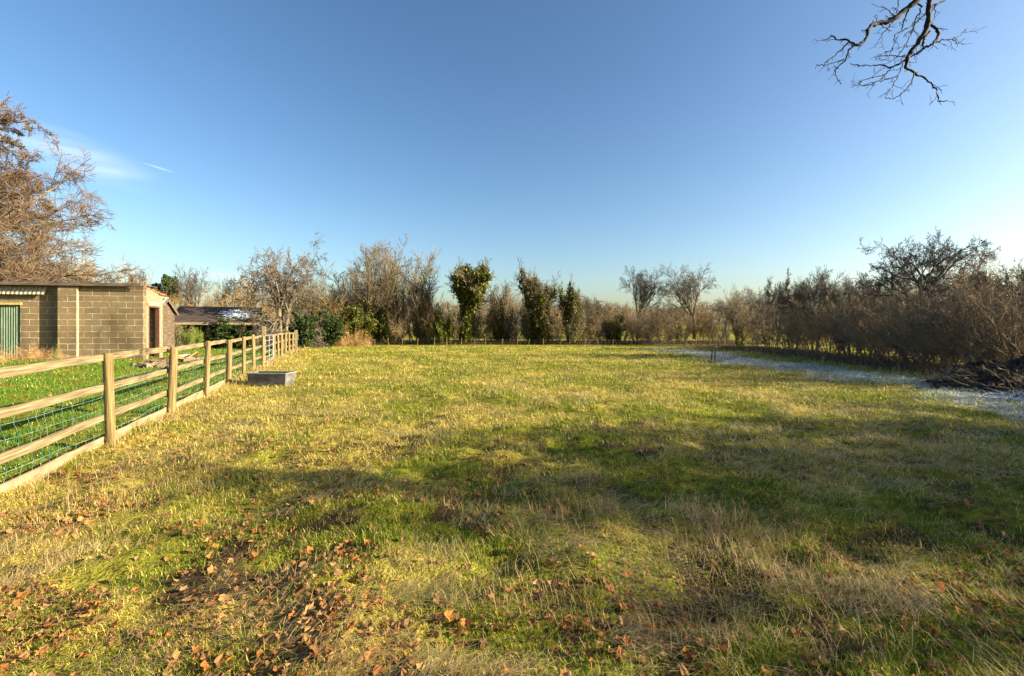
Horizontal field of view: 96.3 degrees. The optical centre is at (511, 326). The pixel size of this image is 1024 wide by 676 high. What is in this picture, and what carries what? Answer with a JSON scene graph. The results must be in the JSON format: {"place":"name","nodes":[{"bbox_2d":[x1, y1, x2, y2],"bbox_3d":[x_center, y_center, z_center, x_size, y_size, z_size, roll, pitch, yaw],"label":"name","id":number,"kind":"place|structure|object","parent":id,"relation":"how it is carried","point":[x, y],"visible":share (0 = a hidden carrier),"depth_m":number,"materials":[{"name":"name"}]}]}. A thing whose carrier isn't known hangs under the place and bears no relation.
{"place":"outdoors","nodes":[
{"label":"outdoors","id":0,"kind":"place"},
{"bbox_2d":[0,325,1023,675],"bbox_3d":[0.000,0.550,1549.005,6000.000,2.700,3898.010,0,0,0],"label":"ground","id":1,"kind":"structure","parent":0,"point":[982,513],"depth_m":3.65,"materials":[{"name":"plant"}]},
{"bbox_2d":[0,338,49,362],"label":"bramble","id":2,"kind":"object","parent":1,"relation":"on","point":[9,357],"visible":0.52,"depth_m":15.24,"materials":[{"name":"plant"}]},
{"bbox_2d":[23,346,65,361],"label":"bramble","id":3,"kind":"object","parent":1,"relation":"on","point":[40,354],"visible":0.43,"depth_m":15.48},
{"bbox_2d":[0,91,148,283],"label":"bare tree","id":4,"kind":"object","parent":1,"relation":"on","point":[12,266],"visible":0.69,"depth_m":28.77,"materials":[{"name":"brown plant"}]},
{"bbox_2d":[47,244,103,281],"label":"thicket","id":5,"kind":"object","parent":1,"relation":"on","point":[81,271],"visible":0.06,"depth_m":30.38,"materials":[{"name":"brown plant"}]},
{"bbox_2d":[0,281,165,359],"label":"block outbuilding","id":6,"kind":"structure","parent":1,"relation":"on","point":[75,319],"depth_m":16.61,"materials":[{"name":"concrete"}]},
{"bbox_2d":[0,305,19,359],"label":"corrugated door","id":7,"kind":"structure","parent":6,"relation":"in","point":[9,314],"depth_m":16.37,"materials":[{"name":"metal"}]},
{"bbox_2d":[88,252,157,290],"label":"thicket","id":8,"kind":"object","parent":1,"relation":"on","point":[95,280],"visible":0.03,"depth_m":32.53,"materials":[{"name":"brown plant"}]},
{"bbox_2d":[0,334,264,494],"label":"post and rail fence","id":9,"kind":"object","parent":1,"relation":"on","point":[108,386],"visible":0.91,"depth_m":5.75,"materials":[{"name":"brown wood"}]},
{"bbox_2d":[129,359,178,367],"bbox_3d":[-11.776,1.288,15.200,1.592,0.396,1.021,0,0,13],"label":"rubble heap","id":10,"kind":"object","parent":1,"relation":"on","point":[154,362],"visible":0.62,"depth_m":14.92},
{"bbox_2d":[150,274,181,303],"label":"pine tree","id":11,"kind":"object","parent":1,"relation":"on","point":[166,280],"visible":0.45,"depth_m":59.84,"materials":[{"name":"green plant"}]},
{"bbox_2d":[163,297,178,346],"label":"shed","id":12,"kind":"structure","parent":1,"relation":"on","point":[169,311],"depth_m":23.30,"materials":[{"name":"brown wood"}]},
{"bbox_2d":[160,351,203,362],"bbox_3d":[-12.801,1.279,18.005,1.517,0.614,1.117,0,0,0],"label":"pile","id":13,"kind":"object","parent":1,"relation":"on","point":[182,357],"visible":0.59,"depth_m":17.78,"materials":[{"name":"white paint"}]},
{"bbox_2d":[160,263,217,307],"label":"bare tree","id":14,"kind":"object","parent":1,"relation":"on","point":[187,292],"visible":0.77,"depth_m":51.27,"materials":[{"name":"plant"}]},
{"bbox_2d":[179,324,199,344],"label":"golden shrub","id":15,"kind":"object","parent":1,"relation":"on","point":[190,338],"visible":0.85,"depth_m":24.93,"materials":[{"name":"green plant"}]},
{"bbox_2d":[174,306,261,349],"bbox_3d":[-18.872,0.135,29.654,4.790,2.852,2.741,0,0,-28],"label":"open shelter","id":16,"kind":"object","parent":1,"relation":"on","point":[203,317],"visible":0.43,"depth_m":29.45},
{"bbox_2d":[199,281,247,306],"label":"thicket","id":17,"kind":"object","parent":1,"relation":"on","point":[206,300],"visible":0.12,"depth_m":39.75,"materials":[{"name":"brown plant"}]},
{"bbox_2d":[203,313,256,349],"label":"evergreen shrub","id":18,"kind":"object","parent":1,"relation":"on","point":[226,331],"visible":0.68,"depth_m":28.07,"materials":[{"name":"green plant"}]},
{"bbox_2d":[213,275,246,306],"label":"bare tree","id":19,"kind":"object","parent":1,"relation":"on","point":[224,295],"visible":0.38,"depth_m":51.48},
{"bbox_2d":[209,273,281,324],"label":"thicket","id":20,"kind":"object","parent":1,"relation":"on","point":[239,305],"visible":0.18,"depth_m":41.22,"materials":[{"name":"brown plant"}]},
{"bbox_2d":[211,232,329,350],"bbox_3d":[-15.462,-1.793,30.964,5.160,10.206,7.878,0,0,13],"label":"bare tree","id":21,"kind":"object","parent":1,"relation":"on","point":[285,296],"visible":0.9,"depth_m":30.07,"materials":[{"name":"brown plant"}]},
{"bbox_2d":[245,371,296,386],"bbox_3d":[-6.253,1.366,11.934,1.086,0.346,0.516,0,0,5],"label":"water trough","id":22,"kind":"object","parent":1,"relation":"on","point":[267,378],"visible":0.98,"depth_m":11.73,"materials":[{"name":"metal"}]},
{"bbox_2d":[262,326,296,359],"bbox_3d":[-12.306,0.913,25.032,0.525,1.825,10.978,0,0,-19],"label":"post and rail fence","id":23,"kind":"object","parent":1,"relation":"on","point":[294,341],"visible":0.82,"depth_m":22.78,"materials":[{"name":"brown wood"}]},
{"bbox_2d":[276,303,322,348],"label":"evergreen shrub","id":24,"kind":"object","parent":1,"relation":"on","point":[306,325],"visible":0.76,"depth_m":32.05,"materials":[{"name":"green plant"}]},
{"bbox_2d":[266,279,347,316],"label":"thicket","id":25,"kind":"object","parent":1,"relation":"on","point":[306,303],"visible":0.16,"depth_m":43.95,"materials":[{"name":"brown plant"}]},
{"bbox_2d":[307,303,345,346],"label":"evergreen shrub","id":26,"kind":"object","parent":1,"relation":"on","point":[331,326],"visible":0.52,"depth_m":39.77,"materials":[{"name":"green plant"}]},
{"bbox_2d":[313,261,362,341],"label":"bare tree","id":27,"kind":"object","parent":1,"relation":"on","point":[352,286],"visible":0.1,"depth_m":53.73,"materials":[{"name":"brown plant"}]},
{"bbox_2d":[311,283,366,319],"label":"thicket","id":28,"kind":"object","parent":1,"relation":"on","point":[344,315],"visible":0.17,"depth_m":45.68,"materials":[{"name":"brown plant"}]},
{"bbox_2d":[272,233,416,343],"bbox_3d":[-17.344,-3.730,47.989,13.202,12.733,14.276,0,0,-23],"label":"bare tree","id":29,"kind":"object","parent":1,"relation":"on","point":[378,294],"visible":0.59,"depth_m":46.13,"materials":[{"name":"brown plant"}]},
{"bbox_2d":[322,297,378,345],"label":"evergreen shrub","id":30,"kind":"object","parent":1,"relation":"on","point":[353,320],"visible":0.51,"depth_m":44.31,"materials":[{"name":"green plant"}]},
{"bbox_2d":[367,308,396,343],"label":"hedge shrub","id":31,"kind":"object","parent":1,"relation":"on","point":[383,333],"visible":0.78,"depth_m":47.43,"materials":[{"name":"green plant"}]},
{"bbox_2d":[385,306,410,343],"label":"hedge shrub","id":32,"kind":"object","parent":1,"relation":"on","point":[397,334],"visible":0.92,"depth_m":47.41,"materials":[{"name":"brown plant"}]},
{"bbox_2d":[387,266,414,341],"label":"bare tree","id":33,"kind":"object","parent":1,"relation":"on","point":[397,302],"visible":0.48,"depth_m":50.27,"materials":[{"name":"brown plant"}]},
{"bbox_2d":[402,298,428,342],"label":"hedge shrub","id":34,"kind":"object","parent":1,"relation":"on","point":[409,328],"visible":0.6,"depth_m":48.08,"materials":[{"name":"green plant"}]},
{"bbox_2d":[397,245,445,342],"bbox_3d":[-9.493,-2.994,48.180,4.606,11.190,5.994,0,0,-30],"label":"bare tree","id":35,"kind":"object","parent":1,"relation":"on","point":[426,295],"visible":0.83,"depth_m":47.96,"materials":[{"name":"brown plant"}]},
{"bbox_2d":[413,293,443,343],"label":"hedge shrub","id":36,"kind":"object","parent":1,"relation":"on","point":[426,325],"visible":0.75,"depth_m":47.52,"materials":[{"name":"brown plant"}]},
{"bbox_2d":[424,303,456,343],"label":"hedge shrub","id":37,"kind":"object","parent":1,"relation":"on","point":[441,330],"visible":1,"depth_m":47.21,"materials":[{"name":"green plant"}]},
{"bbox_2d":[444,299,465,341],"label":"hedge shrub","id":38,"kind":"object","parent":1,"relation":"on","point":[456,331],"visible":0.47,"depth_m":48.19,"materials":[{"name":"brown plant"}]},
{"bbox_2d":[444,257,497,343],"bbox_3d":[-4.169,-2.338,48.443,5.608,10.456,7.562,0,0,0],"label":"ivy clad tree","id":39,"kind":"object","parent":1,"relation":"on","point":[469,284],"visible":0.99,"depth_m":46.90,"materials":[{"name":"green plant"}]},
{"bbox_2d":[471,305,490,341],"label":"hedge shrub","id":40,"kind":"object","parent":1,"relation":"on","point":[475,333],"visible":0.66,"depth_m":50.14,"materials":[{"name":"green plant"}]},
{"bbox_2d":[477,299,500,341],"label":"hedge shrub","id":41,"kind":"object","parent":1,"relation":"on","point":[486,335],"visible":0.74,"depth_m":49.54,"materials":[{"name":"green plant"}]},
{"bbox_2d":[485,278,514,318],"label":"bare tree","id":42,"kind":"object","parent":1,"relation":"on","point":[503,296],"visible":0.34,"depth_m":52.80,"materials":[{"name":"brown plant"}]},
{"bbox_2d":[486,299,516,341],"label":"hedge shrub","id":43,"kind":"object","parent":1,"relation":"on","point":[498,329],"visible":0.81,"depth_m":49.10,"materials":[{"name":"green plant"}]},
{"bbox_2d":[193,295,815,330],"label":"wood","id":44,"kind":"object","parent":1,"relation":"on","point":[448,308],"visible":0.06,"depth_m":137.18,"materials":[{"name":"plant"}]},
{"bbox_2d":[496,283,523,340],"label":"bare tree","id":45,"kind":"object","parent":1,"relation":"on","point":[512,302],"visible":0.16,"depth_m":60.32,"materials":[{"name":"brown plant"}]},
{"bbox_2d":[0,351,1023,675],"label":"matted straw","id":46,"kind":"object","parent":1,"relation":"on","point":[34,569],"visible":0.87,"depth_m":3.00,"materials":[{"name":"beige plant"}]},
{"bbox_2d":[0,375,1023,675],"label":"fallen leaves","id":47,"kind":"object","parent":1,"relation":"on","point":[440,617],"visible":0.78,"depth_m":2.47,"materials":[{"name":"brown plant"}]},
{"bbox_2d":[0,347,1023,675],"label":"dead stalks","id":48,"kind":"object","parent":1,"relation":"on","point":[714,541],"visible":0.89,"depth_m":3.10,"materials":[{"name":"beige plant"}]},
{"bbox_2d":[496,297,528,342],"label":"hedge shrub","id":49,"kind":"object","parent":1,"relation":"on","point":[514,331],"visible":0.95,"depth_m":48.03,"materials":[{"name":"plant"}]},
{"bbox_2d":[517,301,531,341],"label":"hedge shrub","id":50,"kind":"object","parent":1,"relation":"on","point":[525,324],"visible":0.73,"depth_m":48.17,"materials":[{"name":"green plant"}]},
{"bbox_2d":[510,257,561,343],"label":"ivy clad tree","id":51,"kind":"object","parent":1,"relation":"on","point":[535,297],"visible":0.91,"depth_m":47.52,"materials":[{"name":"green plant"}]},
{"bbox_2d":[527,307,557,341],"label":"hedge shrub","id":52,"kind":"object","parent":1,"relation":"on","point":[541,333],"visible":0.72,"depth_m":47.54,"materials":[{"name":"green plant"}]},
{"bbox_2d":[539,302,567,341],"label":"hedge shrub","id":53,"kind":"object","parent":1,"relation":"on","point":[558,329],"visible":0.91,"depth_m":47.44,"materials":[{"name":"brown plant"}]},
{"bbox_2d":[360,340,763,344],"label":"undergrowth","id":54,"kind":"object","parent":1,"relation":"on","point":[496,342],"visible":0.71,"depth_m":47.38,"materials":[{"name":"green plant"}]},
{"bbox_2d":[556,272,586,342],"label":"ivy clad tree","id":55,"kind":"object","parent":1,"relation":"on","point":[566,302],"visible":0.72,"depth_m":47.70,"materials":[{"name":"green plant"}]},
{"bbox_2d":[558,300,596,343],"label":"hedge shrub","id":56,"kind":"object","parent":1,"relation":"on","point":[574,334],"visible":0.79,"depth_m":46.82,"materials":[{"name":"brown plant"}]},
{"bbox_2d":[576,310,606,342],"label":"hedge shrub","id":57,"kind":"object","parent":1,"relation":"on","point":[598,337],"visible":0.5,"depth_m":48.93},
{"bbox_2d":[577,306,610,343],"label":"hedge shrub","id":58,"kind":"object","parent":1,"relation":"on","point":[591,328],"visible":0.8,"depth_m":47.82,"materials":[{"name":"brown plant"}]},
{"bbox_2d":[582,294,614,322],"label":"bare tree","id":59,"kind":"object","parent":1,"relation":"on","point":[590,304],"visible":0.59,"depth_m":65.96,"materials":[{"name":"plant"}]},
{"bbox_2d":[600,307,628,341],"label":"hedge shrub","id":60,"kind":"object","parent":1,"relation":"on","point":[614,324],"visible":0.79,"depth_m":49.62,"materials":[{"name":"green plant"}]},
{"bbox_2d":[601,305,643,341],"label":"hedge shrub","id":61,"kind":"object","parent":1,"relation":"on","point":[626,332],"visible":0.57,"depth_m":49.45,"materials":[{"name":"brown plant"}]},
{"bbox_2d":[619,299,650,340],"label":"hedge shrub","id":62,"kind":"object","parent":1,"relation":"on","point":[633,338],"visible":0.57,"depth_m":49.56,"materials":[{"name":"brown plant"}]},
{"bbox_2d":[618,265,668,337],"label":"bare tree","id":63,"kind":"object","parent":1,"relation":"on","point":[645,291],"visible":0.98,"depth_m":66.64,"materials":[{"name":"plant"}]},
{"bbox_2d":[622,304,664,342],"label":"hedge shrub","id":64,"kind":"object","parent":1,"relation":"on","point":[640,336],"visible":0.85,"depth_m":47.67,"materials":[{"name":"brown plant"}]},
{"bbox_2d":[632,303,667,342],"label":"hedge shrub","id":65,"kind":"object","parent":1,"relation":"on","point":[650,331],"visible":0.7,"depth_m":47.78,"materials":[{"name":"plant"}]},
{"bbox_2d":[642,303,689,342],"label":"hedge shrub","id":66,"kind":"object","parent":1,"relation":"on","point":[664,329],"visible":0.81,"depth_m":48.05,"materials":[{"name":"brown plant"}]},
{"bbox_2d":[649,302,685,322],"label":"bare tree","id":67,"kind":"object","parent":1,"relation":"on","point":[668,312],"visible":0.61,"depth_m":80.35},
{"bbox_2d":[663,312,684,341],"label":"hedge shrub","id":68,"kind":"object","parent":1,"relation":"on","point":[679,331],"visible":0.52,"depth_m":49.09,"materials":[{"name":"brown plant"}]},
{"bbox_2d":[659,306,701,341],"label":"hedge shrub","id":69,"kind":"object","parent":1,"relation":"on","point":[687,332],"visible":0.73,"depth_m":49.36,"materials":[{"name":"brown plant"}]},
{"bbox_2d":[658,262,718,338],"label":"bare tree","id":70,"kind":"object","parent":1,"relation":"on","point":[686,290],"visible":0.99,"depth_m":65.77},
{"bbox_2d":[685,303,725,341],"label":"hedge shrub","id":71,"kind":"object","parent":1,"relation":"on","point":[701,331],"visible":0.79,"depth_m":49.83,"materials":[{"name":"brown plant"}]},
{"bbox_2d":[696,309,723,341],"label":"hedge shrub","id":72,"kind":"object","parent":1,"relation":"on","point":[711,336],"visible":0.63,"depth_m":49.82,"materials":[{"name":"brown plant"}]},
{"bbox_2d":[711,314,734,343],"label":"hedge shrub","id":73,"kind":"object","parent":1,"relation":"on","point":[724,331],"visible":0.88,"depth_m":47.69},
{"bbox_2d":[708,297,744,333],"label":"bare tree","id":74,"kind":"object","parent":1,"relation":"on","point":[717,305],"visible":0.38,"depth_m":85.62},
{"bbox_2d":[722,283,777,345],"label":"bare tree","id":75,"kind":"object","parent":1,"relation":"on","point":[737,330],"visible":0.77,"depth_m":41.48,"materials":[{"name":"brown plant"}]},
{"bbox_2d":[737,304,776,345],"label":"hedge shrub","id":76,"kind":"object","parent":1,"relation":"on","point":[751,336],"visible":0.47,"depth_m":39.94,"materials":[{"name":"brown plant"}]},
{"bbox_2d":[738,286,778,337],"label":"bare tree","id":77,"kind":"object","parent":1,"relation":"on","point":[754,303],"visible":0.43,"depth_m":52.12,"materials":[{"name":"plant"}]},
{"bbox_2d":[738,298,787,346],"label":"hedge shrub","id":78,"kind":"object","parent":1,"relation":"on","point":[764,339],"visible":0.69,"depth_m":33.47,"materials":[{"name":"plant"}]},
{"bbox_2d":[763,268,793,345],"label":"bare tree","id":79,"kind":"object","parent":1,"relation":"on","point":[769,294],"visible":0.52,"depth_m":44.26,"materials":[{"name":"plant"}]},
{"bbox_2d":[765,300,820,348],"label":"hedge shrub","id":80,"kind":"object","parent":1,"relation":"on","point":[784,336],"visible":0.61,"depth_m":30.15,"materials":[{"name":"brown plant"}]},
{"bbox_2d":[773,273,824,321],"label":"bare tree","id":81,"kind":"object","parent":1,"relation":"on","point":[794,291],"visible":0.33,"depth_m":32.63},
{"bbox_2d":[772,265,845,347],"bbox_3d":[19.635,-1.104,29.900,3.701,5.429,4.204,0,0,-24],"label":"bare tree","id":82,"kind":"object","parent":1,"relation":"on","point":[809,289],"visible":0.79,"depth_m":29.75,"materials":[{"name":"plant"}]},
{"bbox_2d":[780,294,839,350],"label":"hedge shrub","id":83,"kind":"object","parent":1,"relation":"on","point":[797,335],"visible":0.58,"depth_m":27.54,"materials":[{"name":"brown plant"}]},
{"bbox_2d":[672,343,963,376],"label":"undergrowth","id":84,"kind":"object","parent":1,"relation":"on","point":[890,363],"visible":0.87,"depth_m":19.27,"materials":[{"name":"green plant"}]},
{"bbox_2d":[774,290,866,351],"bbox_3d":[18.350,-0.281,26.133,5.352,3.740,3.644,0,0,0],"label":"hedge shrub","id":85,"kind":"object","parent":1,"relation":"on","point":[819,334],"visible":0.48,"depth_m":26.32,"materials":[{"name":"brown plant"}]},
{"bbox_2d":[819,273,856,334],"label":"bare tree","id":86,"kind":"object","parent":1,"relation":"on","point":[838,303],"visible":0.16,"depth_m":29.41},
{"bbox_2d":[803,285,881,350],"bbox_3d":[20.779,-0.530,29.126,6.025,4.368,3.248,0,0,-22],"label":"hedge shrub","id":87,"kind":"object","parent":1,"relation":"on","point":[832,312],"visible":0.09,"depth_m":28.80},
{"bbox_2d":[817,284,886,354],"bbox_3d":[17.384,-0.156,23.354,3.576,3.968,3.564,0,0,-31],"label":"hedge shrub","id":88,"kind":"object","parent":1,"relation":"on","point":[841,344],"visible":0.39,"depth_m":23.34,"materials":[{"name":"plant"}]},
{"bbox_2d":[813,286,913,357],"bbox_3d":[16.785,-0.271,21.412,3.633,3.666,5.258,0,0,-4],"label":"hedge shrub","id":89,"kind":"object","parent":1,"relation":"on","point":[859,342],"visible":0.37,"depth_m":21.97,"materials":[{"name":"brown plant"}]},
{"bbox_2d":[826,273,912,351],"bbox_3d":[19.960,-0.797,25.932,3.292,4.673,3.740,0,0,1],"label":"bare tree","id":90,"kind":"object","parent":1,"relation":"on","point":[857,292],"visible":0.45,"depth_m":25.77,"materials":[{"name":"plant"}]},
{"bbox_2d":[841,270,913,353],"bbox_3d":[20.151,-0.816,25.032,4.224,4.802,6.114,0,0,32],"label":"hedge shrub","id":91,"kind":"object","parent":1,"relation":"on","point":[863,308],"visible":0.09,"depth_m":24.79,"materials":[{"name":"brown plant"}]},
{"bbox_2d":[819,286,957,360],"bbox_3d":[16.036,-0.134,19.418,5.352,3.431,3.644,0,0,20],"label":"hedge shrub","id":92,"kind":"object","parent":1,"relation":"on","point":[866,334],"visible":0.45,"depth_m":19.69,"materials":[{"name":"brown plant"}]},
{"bbox_2d":[868,279,924,356],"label":"hedge shrub","id":93,"kind":"object","parent":1,"relation":"on","point":[902,283],"visible":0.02,"depth_m":22.75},
{"bbox_2d":[812,0,983,105],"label":"overhanging tree","id":94,"kind":"object","parent":1,"relation":"on","point":[929,6],"visible":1,"depth_m":5.21,"materials":[{"name":"brown plant"}]},
{"bbox_2d":[862,274,966,361],"bbox_3d":[15.524,-0.114,17.433,3.869,3.748,3.856,0,0,-19],"label":"hedge shrub","id":95,"kind":"object","parent":1,"relation":"on","point":[895,347],"visible":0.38,"depth_m":17.48,"materials":[{"name":"plant"}]},
{"bbox_2d":[851,228,996,354],"bbox_3d":[17.717,-1.535,19.985,4.494,6.188,4.962,0,0,30],"label":"bare tree","id":96,"kind":"object","parent":1,"relation":"on","point":[933,262],"visible":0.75,"depth_m":20.32,"materials":[{"name":"plant"}]},
{"bbox_2d":[859,280,1023,367],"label":"hedge shrub","id":97,"kind":"object","parent":1,"relation":"on","point":[920,348],"visible":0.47,"depth_m":16.30,"materials":[{"name":"brown plant"}]},
{"bbox_2d":[874,268,1023,369],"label":"hedge shrub","id":98,"kind":"object","parent":1,"relation":"on","point":[943,357],"visible":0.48,"depth_m":14.86,"materials":[{"name":"brown plant"}]},
{"bbox_2d":[901,250,1005,360],"bbox_3d":[18.335,-0.755,18.993,5.069,4.655,3.502,0,0,-41],"label":"hedge shrub","id":99,"kind":"object","parent":1,"relation":"on","point":[943,296],"visible":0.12,"depth_m":18.66,"materials":[{"name":"brown plant"}]},
{"bbox_2d":[903,260,1023,371],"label":"hedge shrub","id":100,"kind":"object","parent":1,"relation":"on","point":[977,341],"visible":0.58,"depth_m":13.65,"materials":[{"name":"plant"}]},
{"bbox_2d":[908,353,1023,402],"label":"brush heap","id":101,"kind":"object","parent":1,"relation":"on","point":[993,376],"visible":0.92,"depth_m":10.67,"materials":[{"name":"wood"}]},
{"bbox_2d":[938,270,1004,333],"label":"hedge shrub","id":102,"kind":"object","parent":1,"relation":"on","point":[957,279],"visible":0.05,"depth_m":17.98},
{"bbox_2d":[942,246,1006,351],"bbox_3d":[22.030,-1.038,21.979,2.190,5.288,4.063,0,0,5],"label":"thorn tree","id":103,"kind":"object","parent":1,"relation":"on","point":[984,266],"visible":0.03,"depth_m":21.01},
{"bbox_2d":[934,265,1023,357],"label":"hedge shrub","id":104,"kind":"object","parent":1,"relation":"on","point":[951,291],"visible":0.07,"depth_m":16.01,"materials":[{"name":"brown plant"}]},
{"bbox_2d":[940,265,1023,361],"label":"hedge shrub","id":105,"kind":"object","parent":1,"relation":"on","point":[1001,337],"visible":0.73,"depth_m":12.58,"materials":[{"name":"brown plant"}]},
{"bbox_2d":[956,256,1023,357],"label":"bare tree","id":106,"kind":"object","parent":1,"relation":"on","point":[1016,275],"visible":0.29,"depth_m":15.61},
{"bbox_2d":[0,0,1023,324],"label":"sky","id":107,"kind":"structure","parent":0,"point":[587,139],"materials":[{"name":"blue"}]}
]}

